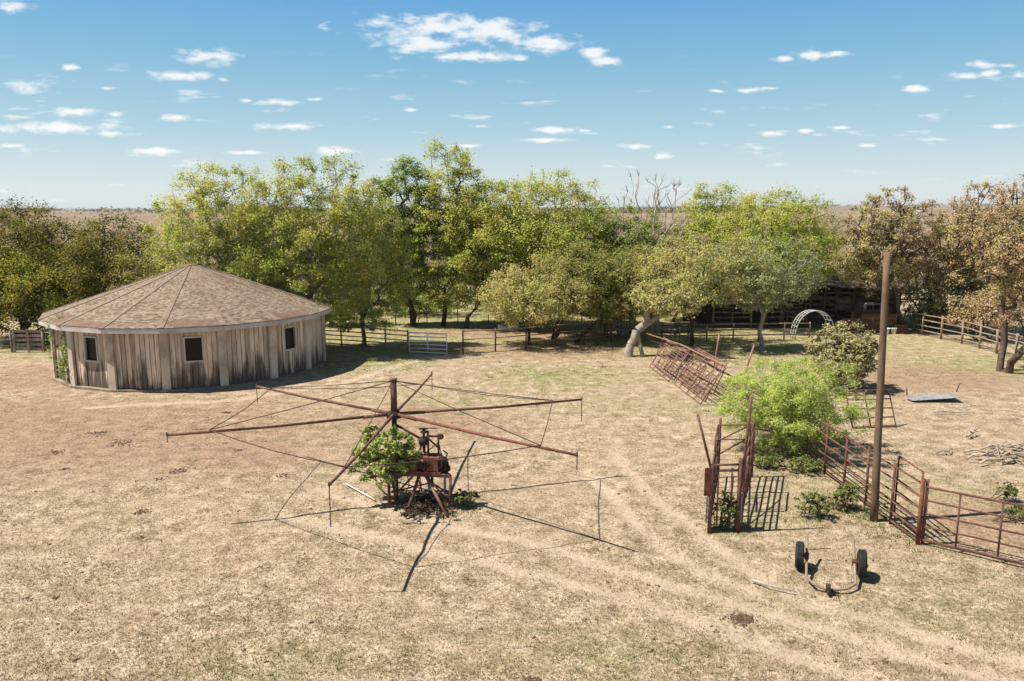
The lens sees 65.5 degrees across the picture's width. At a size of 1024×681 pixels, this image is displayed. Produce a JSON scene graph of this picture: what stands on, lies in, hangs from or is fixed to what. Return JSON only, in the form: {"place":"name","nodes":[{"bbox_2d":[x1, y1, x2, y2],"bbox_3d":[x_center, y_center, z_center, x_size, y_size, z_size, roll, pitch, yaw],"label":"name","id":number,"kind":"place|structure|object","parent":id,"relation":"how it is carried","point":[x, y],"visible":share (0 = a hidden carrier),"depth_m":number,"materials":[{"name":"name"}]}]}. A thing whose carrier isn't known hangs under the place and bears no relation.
{"place":"outdoors","nodes":[
{"label":"outdoors","id":0,"kind":"place"},
{"bbox_2d":[0,205,1023,680],"bbox_3d":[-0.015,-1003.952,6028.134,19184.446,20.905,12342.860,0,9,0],"label":"ground","id":1,"kind":"structure","parent":0,"point":[122,419],"depth_m":22.08,"materials":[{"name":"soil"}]},
{"bbox_2d":[0,331,12,352],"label":"rail fence","id":2,"kind":"object","parent":1,"relation":"on","point":[10,339],"visible":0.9,"depth_m":47.44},
{"bbox_2d":[11,329,43,351],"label":"plank gate","id":3,"kind":"structure","parent":1,"relation":"on","point":[27,335],"depth_m":47.42,"materials":[{"name":"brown wood"}]},
{"bbox_2d":[41,331,50,352],"bbox_3d":[-27.399,0.105,47.467,1.214,1.459,0.141,0,9,-1],"label":"rail fence","id":4,"kind":"object","parent":1,"relation":"on","point":[43,339],"visible":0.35,"depth_m":47.41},
{"bbox_2d":[0,189,93,335],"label":"oak tree","id":5,"kind":"object","parent":1,"relation":"on","point":[32,235],"visible":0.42,"depth_m":50.96,"materials":[{"name":"green plant"}]},
{"bbox_2d":[0,238,100,342],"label":"oak tree","id":6,"kind":"object","parent":1,"relation":"on","point":[25,282],"visible":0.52,"depth_m":48.61,"materials":[{"name":"green plant"}]},
{"bbox_2d":[42,314,69,377],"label":"sapling","id":7,"kind":"object","parent":1,"relation":"on","point":[62,361],"visible":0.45,"depth_m":38.51,"materials":[{"name":"green plant"}]},
{"bbox_2d":[48,207,161,303],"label":"oak tree","id":8,"kind":"object","parent":1,"relation":"on","point":[92,263],"visible":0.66,"depth_m":48.31,"materials":[{"name":"green plant"}]},
{"bbox_2d":[102,236,180,289],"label":"mesquite tree","id":9,"kind":"object","parent":1,"relation":"on","point":[145,269],"visible":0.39,"depth_m":47.32,"materials":[{"name":"green plant"}]},
{"bbox_2d":[38,264,332,392],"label":"round barn","id":10,"kind":"structure","parent":1,"relation":"on","point":[189,327],"depth_m":38.47,"materials":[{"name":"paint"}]},
{"bbox_2d":[82,336,98,362],"bbox_3d":[-19.878,0.399,37.673,0.880,1.230,0.155,4,10,21],"label":"window frame","id":11,"kind":"structure","parent":10,"relation":"in","point":[91,341],"depth_m":37.73,"materials":[{"name":"paint"}]},
{"bbox_2d":[183,336,204,362],"bbox_3d":[-15.030,0.407,37.623,0.880,1.230,0.155,-4,10,-20],"label":"window frame","id":12,"kind":"structure","parent":10,"relation":"in","point":[193,346],"depth_m":37.66,"materials":[{"name":"paint"}]},
{"bbox_2d":[284,325,296,350],"bbox_3d":[-11.413,-0.123,40.808,0.155,1.230,0.880,5,11,27],"label":"window frame","id":13,"kind":"structure","parent":10,"relation":"in","point":[289,335],"depth_m":40.91,"materials":[{"name":"paint"}]},
{"bbox_2d":[139,158,307,289],"bbox_3d":[-16.847,-4.939,46.918,9.991,11.670,6.861,0,9,0],"label":"hackberry tree","id":14,"kind":"object","parent":1,"relation":"on","point":[204,230],"visible":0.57,"depth_m":45.71,"materials":[{"name":"green plant"}]},
{"bbox_2d":[235,235,314,293],"bbox_3d":[-18.565,-5.272,62.173,7.469,7.390,5.647,0,9,0],"label":"undergrowth bush","id":15,"kind":"object","parent":1,"relation":"on","point":[278,264],"visible":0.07,"depth_m":61.29,"materials":[{"name":"green plant"}]},
{"bbox_2d":[225,149,399,326],"bbox_3d":[-11.557,-4.990,46.162,10.107,11.979,6.960,0,9,0],"label":"hackberry tree","id":16,"kind":"object","parent":1,"relation":"on","point":[325,269],"visible":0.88,"depth_m":44.93,"materials":[{"name":"green plant"}]},
{"bbox_2d":[292,273,382,326],"bbox_3d":[-12.466,-3.064,58.204,6.865,4.386,4.285,0,9,0],"label":"undergrowth bush","id":17,"kind":"object","parent":1,"relation":"on","point":[350,320],"visible":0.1,"depth_m":58.05,"materials":[{"name":"green plant"}]},
{"bbox_2d":[345,483,375,500],"bbox_3d":[-4.588,4.567,24.072,0.039,0.049,1.784,-8,12,-39],"label":"white pipe","id":18,"kind":"object","parent":1,"relation":"on","point":[360,491],"visible":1,"depth_m":24.03,"materials":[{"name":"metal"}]},
{"bbox_2d":[310,182,420,346],"bbox_3d":[-9.182,-4.574,48.854,7.304,10.186,3.947,0,9,0],"label":"elm tree","id":19,"kind":"object","parent":1,"relation":"on","point":[376,314],"visible":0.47,"depth_m":48.79,"materials":[{"name":"green plant"}]},
{"bbox_2d":[325,325,408,352],"bbox_3d":[-9.090,-0.095,48.606,6.330,1.487,0.120,4,10,21],"label":"pipe fence","id":20,"kind":"object","parent":1,"relation":"on","point":[363,337],"visible":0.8,"depth_m":48.47,"materials":[{"name":"metal"}]},
{"bbox_2d":[166,372,582,526],"bbox_3d":[-3.481,2.934,23.264,11.403,3.677,11.816,0,9,0],"label":"horse walker","id":21,"kind":"object","parent":1,"relation":"on","point":[432,465],"visible":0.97,"depth_m":22.75,"materials":[{"name":"metal"}]},
{"bbox_2d":[347,423,423,504],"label":"sapling","id":22,"kind":"object","parent":1,"relation":"on","point":[395,451],"visible":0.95,"depth_m":22.76,"materials":[{"name":"green plant"}]},
{"bbox_2d":[360,154,452,326],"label":"elm tree","id":23,"kind":"object","parent":1,"relation":"on","point":[414,172],"visible":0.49,"depth_m":56.58,"materials":[{"name":"green plant"}]},
{"bbox_2d":[398,495,455,518],"bbox_3d":[-2.386,4.728,22.441,1.607,0.510,1.645,0,9,0],"label":"weed bush","id":24,"kind":"object","parent":1,"relation":"on","point":[422,503],"visible":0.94,"depth_m":22.36,"materials":[{"name":"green plant"}]},
{"bbox_2d":[408,332,446,353],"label":"white gate","id":25,"kind":"structure","parent":1,"relation":"on","point":[427,344],"depth_m":47.03,"materials":[{"name":"metal"}]},
{"bbox_2d":[380,283,476,316],"bbox_3d":[-7.409,-3.271,64.107,9.679,2.775,5.894,4,10,21],"label":"undergrowth bush","id":26,"kind":"object","parent":1,"relation":"on","point":[423,300],"visible":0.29,"depth_m":63.47,"materials":[{"name":"green plant"}]},
{"bbox_2d":[407,131,495,325],"bbox_3d":[-4.444,-7.886,57.080,7.409,14.044,6.870,0,9,0],"label":"elm tree","id":27,"kind":"object","parent":1,"relation":"on","point":[464,163],"visible":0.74,"depth_m":55.99,"materials":[{"name":"green plant"}]},
{"bbox_2d":[451,488,480,508],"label":"weed bush","id":28,"kind":"object","parent":1,"relation":"on","point":[464,495],"visible":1,"depth_m":22.86,"materials":[{"name":"green plant"}]},
{"bbox_2d":[331,306,613,325],"bbox_3d":[-2.856,-1.828,59.119,20.776,1.513,1.123,0,9,-3],"label":"wire fence","id":29,"kind":"object","parent":1,"relation":"on","point":[426,312],"visible":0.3,"depth_m":59.31,"materials":[{"name":"metal"}]},
{"bbox_2d":[433,174,542,327],"bbox_3d":[-1.541,-6.159,56.205,8.046,10.969,8.174,0,9,0],"label":"elm tree","id":30,"kind":"object","parent":1,"relation":"on","point":[481,239],"visible":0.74,"depth_m":54.91,"materials":[{"name":"green plant"}]},
{"bbox_2d":[498,323,520,331],"bbox_3d":[-0.197,-0.901,56.122,1.600,0.460,1.600,0,9,0],"label":"water trough","id":31,"kind":"object","parent":1,"relation":"on","point":[502,326],"visible":0.59,"depth_m":55.51,"materials":[{"name":"metal"}]},
{"bbox_2d":[2,346,1016,680],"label":"dung crumbs","id":32,"kind":"object","parent":1,"relation":"on","point":[742,620],"visible":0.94,"depth_m":18.33,"materials":[{"name":"soil"}]},
{"bbox_2d":[0,203,1019,212],"bbox_3d":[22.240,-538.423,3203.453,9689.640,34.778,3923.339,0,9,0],"label":"woods","id":33,"kind":"object","parent":1,"relation":"on","point":[191,210],"visible":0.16,"depth_m":1633.38,"materials":[{"name":"green plant"}]},
{"bbox_2d":[466,216,553,317],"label":"elm tree","id":34,"kind":"object","parent":1,"relation":"on","point":[518,266],"visible":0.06,"depth_m":55.99,"materials":[{"name":"green plant"}]},
{"bbox_2d":[473,258,595,344],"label":"mesquite tree","id":35,"kind":"object","parent":1,"relation":"on","point":[537,300],"visible":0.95,"depth_m":48.52,"materials":[{"name":"green plant"}]},
{"bbox_2d":[462,320,611,352],"bbox_3d":[1.781,-0.223,49.285,10.419,1.515,0.218,-4,10,-25],"label":"pipe fence","id":36,"kind":"object","parent":1,"relation":"on","point":[526,335],"visible":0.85,"depth_m":48.88,"materials":[{"name":"metal"}]},
{"bbox_2d":[489,166,626,329],"bbox_3d":[2.837,-6.393,55.618,10.454,11.551,9.783,0,9,0],"label":"elm tree","id":37,"kind":"object","parent":1,"relation":"on","point":[549,234],"visible":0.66,"depth_m":53.97,"materials":[{"name":"green plant"}]},
{"bbox_2d":[528,235,631,340],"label":"mesquite tree","id":38,"kind":"object","parent":1,"relation":"on","point":[586,249],"visible":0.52,"depth_m":50.10,"materials":[{"name":"green plant"}]},
{"bbox_2d":[557,208,630,325],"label":"elm tree","id":39,"kind":"object","parent":1,"relation":"on","point":[593,237],"visible":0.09,"depth_m":56.89,"materials":[{"name":"green plant"}]},
{"bbox_2d":[568,241,671,341],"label":"mesquite tree","id":40,"kind":"object","parent":1,"relation":"on","point":[630,308],"visible":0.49,"depth_m":49.76,"materials":[{"name":"green plant"}]},
{"bbox_2d":[604,311,635,337],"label":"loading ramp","id":41,"kind":"structure","parent":1,"relation":"on","point":[606,324],"depth_m":52.94,"materials":[{"name":"brown wood"}]},
{"bbox_2d":[596,203,674,328],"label":"elm tree","id":42,"kind":"object","parent":1,"relation":"on","point":[649,240],"visible":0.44,"depth_m":54.77,"materials":[{"name":"green plant"}]},
{"bbox_2d":[611,168,692,331],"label":"dead tree","id":43,"kind":"object","parent":1,"relation":"on","point":[656,240],"visible":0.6,"depth_m":53.83,"materials":[{"name":"wood"}]},
{"bbox_2d":[624,275,712,356],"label":"mesquite tree","id":44,"kind":"object","parent":1,"relation":"on","point":[663,302],"visible":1,"depth_m":45.35,"materials":[{"name":"green plant"}]},
{"bbox_2d":[649,341,688,381],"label":"livestock gate","id":45,"kind":"structure","parent":1,"relation":"on","point":[668,360],"depth_m":41.40,"materials":[{"name":"metal"}]},
{"bbox_2d":[652,337,687,379],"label":"livestock gate","id":46,"kind":"structure","parent":1,"relation":"on","point":[669,358],"depth_m":41.84,"materials":[{"name":"metal"}]},
{"bbox_2d":[655,220,718,320],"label":"elm tree","id":47,"kind":"object","parent":1,"relation":"on","point":[671,233],"visible":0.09,"depth_m":59.18,"materials":[{"name":"green plant"}]},
{"bbox_2d":[664,344,709,385],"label":"livestock gate","id":48,"kind":"structure","parent":1,"relation":"on","point":[687,367],"depth_m":40.13,"materials":[{"name":"metal"}]},
{"bbox_2d":[622,221,772,346],"bbox_3d":[11.345,-3.410,48.995,8.822,7.808,7.880,0,9,0],"label":"mesquite tree","id":49,"kind":"object","parent":1,"relation":"on","point":[679,273],"visible":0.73,"depth_m":47.62,"materials":[{"name":"green plant"}]},
{"bbox_2d":[672,353,726,393],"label":"livestock gate","id":50,"kind":"structure","parent":1,"relation":"on","point":[698,373],"depth_m":38.46,"materials":[{"name":"metal"}]},
{"bbox_2d":[649,339,729,375],"bbox_3d":[8.833,0.747,40.649,0.136,0.379,11.913,-1,10,-7],"label":"long pipe","id":51,"kind":"object","parent":50,"relation":"on","point":[693,357],"visible":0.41,"depth_m":39.30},
{"bbox_2d":[674,347,726,403],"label":"livestock gate","id":52,"kind":"structure","parent":1,"relation":"on","point":[700,375],"depth_m":36.62,"materials":[{"name":"metal"}]},
{"bbox_2d":[645,333,724,365],"bbox_3d":[8.570,0.341,40.581,0.120,0.496,11.902,-1,10,-7],"label":"long pipe","id":53,"kind":"object","parent":52,"relation":"on","point":[687,348],"visible":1,"depth_m":39.25,"materials":[{"name":"metal"}]},
{"bbox_2d":[679,348,722,401],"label":"livestock gate","id":54,"kind":"structure","parent":1,"relation":"on","point":[701,374],"depth_m":36.88,"materials":[{"name":"metal"}]},
{"bbox_2d":[667,178,755,305],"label":"elm tree","id":55,"kind":"object","parent":1,"relation":"on","point":[704,220],"visible":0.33,"depth_m":60.36,"materials":[{"name":"green plant"}]},
{"bbox_2d":[714,333,719,366],"bbox_3d":[11.024,0.586,42.923,0.309,1.968,0.083,0,9,0],"label":"pipe post","id":56,"kind":"object","parent":1,"relation":"on","point":[717,346],"visible":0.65,"depth_m":42.84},
{"bbox_2d":[712,490,739,529],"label":"weed bush","id":57,"kind":"object","parent":1,"relation":"on","point":[728,508],"visible":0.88,"depth_m":21.29,"materials":[{"name":"green plant"}]},
{"bbox_2d":[697,396,755,533],"bbox_3d":[6.366,2.956,22.995,1.333,3.722,5.119,4,10,22],"label":"cattle chute","id":58,"kind":"object","parent":1,"relation":"on","point":[713,471],"visible":1,"depth_m":21.17,"materials":[{"name":"metal"}]},
{"bbox_2d":[652,322,810,341],"bbox_3d":[14.242,-0.496,51.464,10.405,1.317,0.595,0,9,-2],"label":"pipe fence","id":59,"kind":"object","parent":1,"relation":"on","point":[733,329],"visible":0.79,"depth_m":51.37,"materials":[{"name":"metal"}]},
{"bbox_2d":[713,371,761,409],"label":"livestock gate","id":60,"kind":"structure","parent":1,"relation":"on","point":[729,389],"depth_m":35.77,"materials":[{"name":"metal"}]},
{"bbox_2d":[740,344,754,387],"bbox_3d":[11.181,1.289,37.942,0.697,2.228,0.083,0,9,0],"label":"pipe post","id":61,"kind":"object","parent":1,"relation":"on","point":[749,358],"visible":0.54,"depth_m":37.83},
{"bbox_2d":[682,303,814,327],"bbox_3d":[17.018,-2.047,58.689,8.899,1.884,4.205,0,9,0],"label":"lean to shed","id":62,"kind":"object","parent":1,"relation":"on","point":[731,313],"visible":0.63,"depth_m":60.43,"materials":[{"name":"brown wood"}]},
{"bbox_2d":[696,231,829,350],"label":"mesquite tree","id":63,"kind":"object","parent":1,"relation":"on","point":[775,270],"visible":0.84,"depth_m":47.10,"materials":[{"name":"green plant"}]},
{"bbox_2d":[754,451,784,467],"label":"weed bush","id":64,"kind":"object","parent":1,"relation":"on","point":[774,458],"visible":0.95,"depth_m":26.28,"materials":[{"name":"green plant"}]},
{"bbox_2d":[751,578,795,591],"bbox_3d":[5.918,5.568,18.078,1.004,0.062,0.125,6,11,34],"label":"grey stick","id":65,"kind":"object","parent":1,"relation":"on","point":[757,581],"visible":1,"depth_m":18.07,"materials":[{"name":"wood"}]},
{"bbox_2d":[700,182,850,327],"bbox_3d":[18.664,-6.065,56.793,10.903,10.560,9.591,0,9,0],"label":"elm tree","id":66,"kind":"object","parent":1,"relation":"on","point":[780,226],"visible":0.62,"depth_m":55.07,"materials":[{"name":"green plant"}]},
{"bbox_2d":[709,351,875,457],"bbox_3d":[9.765,2.228,28.134,5.740,3.650,4.809,0,9,0],"label":"willow bush","id":67,"kind":"object","parent":1,"relation":"on","point":[801,398],"visible":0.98,"depth_m":27.43,"materials":[{"name":"green plant"}]},
{"bbox_2d":[786,454,823,471],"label":"weed bush","id":68,"kind":"object","parent":1,"relation":"on","point":[807,461],"visible":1,"depth_m":25.83,"materials":[{"name":"green plant"}]},
{"bbox_2d":[790,310,834,339],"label":"arch","id":69,"kind":"structure","parent":1,"relation":"on","point":[818,311],"depth_m":52.19,"materials":[{"name":"metal"}]},
{"bbox_2d":[793,491,832,517],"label":"weed bush","id":70,"kind":"object","parent":1,"relation":"on","point":[813,502],"visible":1,"depth_m":22.14,"materials":[{"name":"green plant"}]},
{"bbox_2d":[795,533,867,594],"bbox_3d":[7.507,5.192,18.576,1.650,0.651,1.972,0,9,0],"label":"trailer frame","id":71,"kind":"object","parent":1,"relation":"on","point":[859,564],"visible":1,"depth_m":18.46,"materials":[{"name":"metal"}]},
{"bbox_2d":[804,320,878,389],"bbox_3d":[15.747,0.735,37.882,3.732,3.516,3.761,0,9,0],"label":"juniper bush","id":72,"kind":"object","parent":1,"relation":"on","point":[855,350],"visible":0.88,"depth_m":37.32,"materials":[{"name":"green plant"}]},
{"bbox_2d":[829,480,860,510],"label":"weed bush","id":73,"kind":"object","parent":1,"relation":"on","point":[844,493],"visible":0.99,"depth_m":22.65,"materials":[{"name":"green plant"}]},
{"bbox_2d":[842,318,860,330],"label":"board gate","id":74,"kind":"structure","parent":1,"relation":"on","point":[856,320],"depth_m":54.90,"materials":[{"name":"brown wood"}]},
{"bbox_2d":[789,402,925,544],"bbox_3d":[10.213,3.733,24.358,0.108,1.884,8.299,-1,9,-3],"label":"pipe fence","id":75,"kind":"object","parent":1,"relation":"on","point":[892,490],"visible":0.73,"depth_m":23.08,"materials":[{"name":"metal"}]},
{"bbox_2d":[893,455,923,531],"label":"pipe gate","id":76,"kind":"structure","parent":75,"relation":"attached to","point":[896,484],"depth_m":21.80,"materials":[{"name":"metal"}]},
{"bbox_2d":[784,275,931,326],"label":"cattle shed","id":77,"kind":"structure","parent":1,"relation":"on","point":[843,303],"depth_m":58.03,"materials":[{"name":"brown wood"}]},
{"bbox_2d":[796,244,919,312],"bbox_3d":[26.737,-4.693,62.053,9.715,6.303,5.866,0,9,0],"label":"undergrowth bush","id":78,"kind":"object","parent":1,"relation":"on","point":[833,289],"visible":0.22,"depth_m":61.30,"materials":[{"name":"green plant"}]},
{"bbox_2d":[846,300,880,317],"bbox_3d":[25.969,-2.067,58.793,1.496,1.785,3.294,0,9,0],"label":"old truck","id":79,"kind":"object","parent":1,"relation":"on","point":[865,305],"visible":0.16,"depth_m":57.38,"materials":[{"name":"paint"}]},
{"bbox_2d":[845,389,895,427],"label":"pipe gate","id":80,"kind":"structure","parent":1,"relation":"on","point":[873,408],"depth_m":31.27,"materials":[{"name":"metal"}]},
{"bbox_2d":[851,311,896,332],"bbox_3d":[25.321,-1.343,55.795,2.514,1.340,1.713,0,9,0],"label":"wooden bin","id":81,"kind":"object","parent":1,"relation":"on","point":[872,321],"visible":0.6,"depth_m":55.02,"materials":[{"name":"brown wood"}]},
{"bbox_2d":[870,252,890,521],"bbox_3d":[9.926,1.425,21.436,0.373,7.558,0.211,5,10,25],"label":"wooden pole","id":82,"kind":"object","parent":1,"relation":"on","point":[875,489],"visible":0.96,"depth_m":21.39,"materials":[{"name":"brown wood"}]},
{"bbox_2d":[837,185,943,331],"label":"huisache tree","id":83,"kind":"object","parent":1,"relation":"on","point":[901,263],"visible":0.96,"depth_m":54.10,"materials":[{"name":"brown plant"}]},
{"bbox_2d":[891,323,907,332],"bbox_3d":[26.742,-0.859,55.016,0.813,0.576,0.769,0,9,0],"label":"wooden crate","id":84,"kind":"object","parent":1,"relation":"on","point":[901,327],"visible":0.83,"depth_m":54.68,"materials":[{"name":"brown wood"}]},
{"bbox_2d":[915,479,924,544],"bbox_3d":[10.408,4.417,20.312,0.096,1.820,0.091,0,9,0],"label":"gate post","id":85,"kind":"object","parent":1,"relation":"on","point":[921,498],"visible":0.91,"depth_m":20.27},
{"bbox_2d":[921,479,929,544],"bbox_3d":[10.548,4.422,20.343,0.074,1.800,0.074,0,9,0],"label":"gate post","id":86,"kind":"object","parent":1,"relation":"on","point":[927,484],"visible":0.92,"depth_m":20.26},
{"bbox_2d":[921,486,1023,564],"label":"pipe gate","id":87,"kind":"structure","parent":86,"relation":"attached to","point":[959,507],"depth_m":19.66,"materials":[{"name":"metal"}]},
{"bbox_2d":[902,296,959,329],"bbox_3d":[29.982,-1.994,57.108,4.624,2.572,3.681,0,9,0],"label":"undergrowth bush","id":88,"kind":"object","parent":1,"relation":"on","point":[930,312],"visible":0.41,"depth_m":56.23,"materials":[{"name":"green plant"}]},
{"bbox_2d":[905,393,961,400],"bbox_3d":[18.874,2.521,35.850,2.246,0.181,1.140,0,9,0],"label":"metal sheet","id":89,"kind":"object","parent":1,"relation":"on","point":[918,397],"visible":1,"depth_m":35.77,"materials":[{"name":"metal"}]},
{"bbox_2d":[936,445,952,453],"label":"dead branch","id":90,"kind":"object","parent":1,"relation":"on","point":[943,450],"visible":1,"depth_m":27.77,"materials":[{"name":"brown wood"}]},
{"bbox_2d":[896,255,993,330],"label":"huisache tree","id":91,"kind":"object","parent":1,"relation":"on","point":[907,297],"visible":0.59,"depth_m":55.03,"materials":[{"name":"brown plant"}]},
{"bbox_2d":[934,410,974,413],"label":"dead branch","id":92,"kind":"object","parent":1,"relation":"on","point":[951,411],"visible":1,"depth_m":33.27,"materials":[{"name":"brown wood"}]},
{"bbox_2d":[904,310,1023,356],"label":"rail fence","id":93,"kind":"object","parent":1,"relation":"on","point":[997,336],"visible":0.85,"depth_m":50.52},
{"bbox_2d":[920,176,1023,331],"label":"huisache tree","id":94,"kind":"object","parent":1,"relation":"on","point":[956,252],"visible":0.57,"depth_m":53.80,"materials":[{"name":"brown plant"}]},
{"bbox_2d":[966,426,978,437],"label":"dead branch","id":95,"kind":"object","parent":1,"relation":"on","point":[968,435],"visible":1,"depth_m":29.88,"materials":[{"name":"brown wood"}]},
{"bbox_2d":[941,287,1023,341],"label":"undergrowth bush","id":96,"kind":"object","parent":1,"relation":"on","point":[990,317],"visible":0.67,"depth_m":51.28,"materials":[{"name":"brown plant"}]},
{"bbox_2d":[963,440,1022,452],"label":"dead branch","id":97,"kind":"object","parent":1,"relation":"on","point":[969,450],"visible":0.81,"depth_m":27.76,"materials":[{"name":"brown wood"}]},
{"bbox_2d":[970,173,1023,373],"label":"huisache tree","id":98,"kind":"object","parent":1,"relation":"on","point":[1013,264],"visible":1,"depth_m":41.07,"materials":[{"name":"brown plant"}]},
{"bbox_2d":[986,481,1019,502],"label":"weed bush","id":99,"kind":"object","parent":1,"relation":"on","point":[1009,489],"visible":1,"depth_m":23.32,"materials":[{"name":"green plant"}]},
{"bbox_2d":[988,439,1023,449],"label":"dead branch","id":100,"kind":"object","parent":1,"relation":"on","point":[998,444],"visible":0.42,"depth_m":28.35,"materials":[{"name":"brown wood"}]},
{"bbox_2d":[980,442,1023,449],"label":"dead branch","id":101,"kind":"object","parent":100,"relation":"on","point":[985,447],"visible":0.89,"depth_m":27.91,"materials":[{"name":"brown wood"}]},
{"bbox_2d":[992,506,1023,521],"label":"weed bush","id":102,"kind":"object","parent":1,"relation":"on","point":[1015,510],"visible":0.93,"depth_m":21.89,"materials":[{"name":"green plant"}]},
{"bbox_2d":[1003,450,1023,462],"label":"dead branch","id":103,"kind":"object","parent":1,"relation":"on","point":[1009,460],"visible":0.8,"depth_m":26.80,"materials":[{"name":"brown wood"}]},
{"bbox_2d":[979,443,1023,463],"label":"dead branch","id":104,"kind":"object","parent":103,"relation":"on","point":[986,459],"visible":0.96,"depth_m":26.71,"materials":[{"name":"brown wood"}]},
{"bbox_2d":[973,446,1023,457],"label":"dead branch","id":105,"kind":"object","parent":104,"relation":"on","point":[995,454],"visible":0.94,"depth_m":26.92,"materials":[{"name":"brown wood"}]},
{"bbox_2d":[966,447,995,459],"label":"dead branch","id":106,"kind":"object","parent":105,"relation":"on","point":[984,454],"visible":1,"depth_m":26.85,"materials":[{"name":"brown wood"}]},
{"bbox_2d":[0,0,1023,208],"label":"sky","id":107,"kind":"structure","parent":0,"point":[101,100],"materials":[{"name":"blue"}]},
{"bbox_2d":[659,322,696,336],"bbox_3d":[10.990,-0.711,52.969,2.518,1.020,0.250,0,9,0],"label":"rail fence","id":108,"kind":"object","parent":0,"point":[674,331],"visible":0.74,"depth_m":52.87,"materials":[{"name":"brown wood"}]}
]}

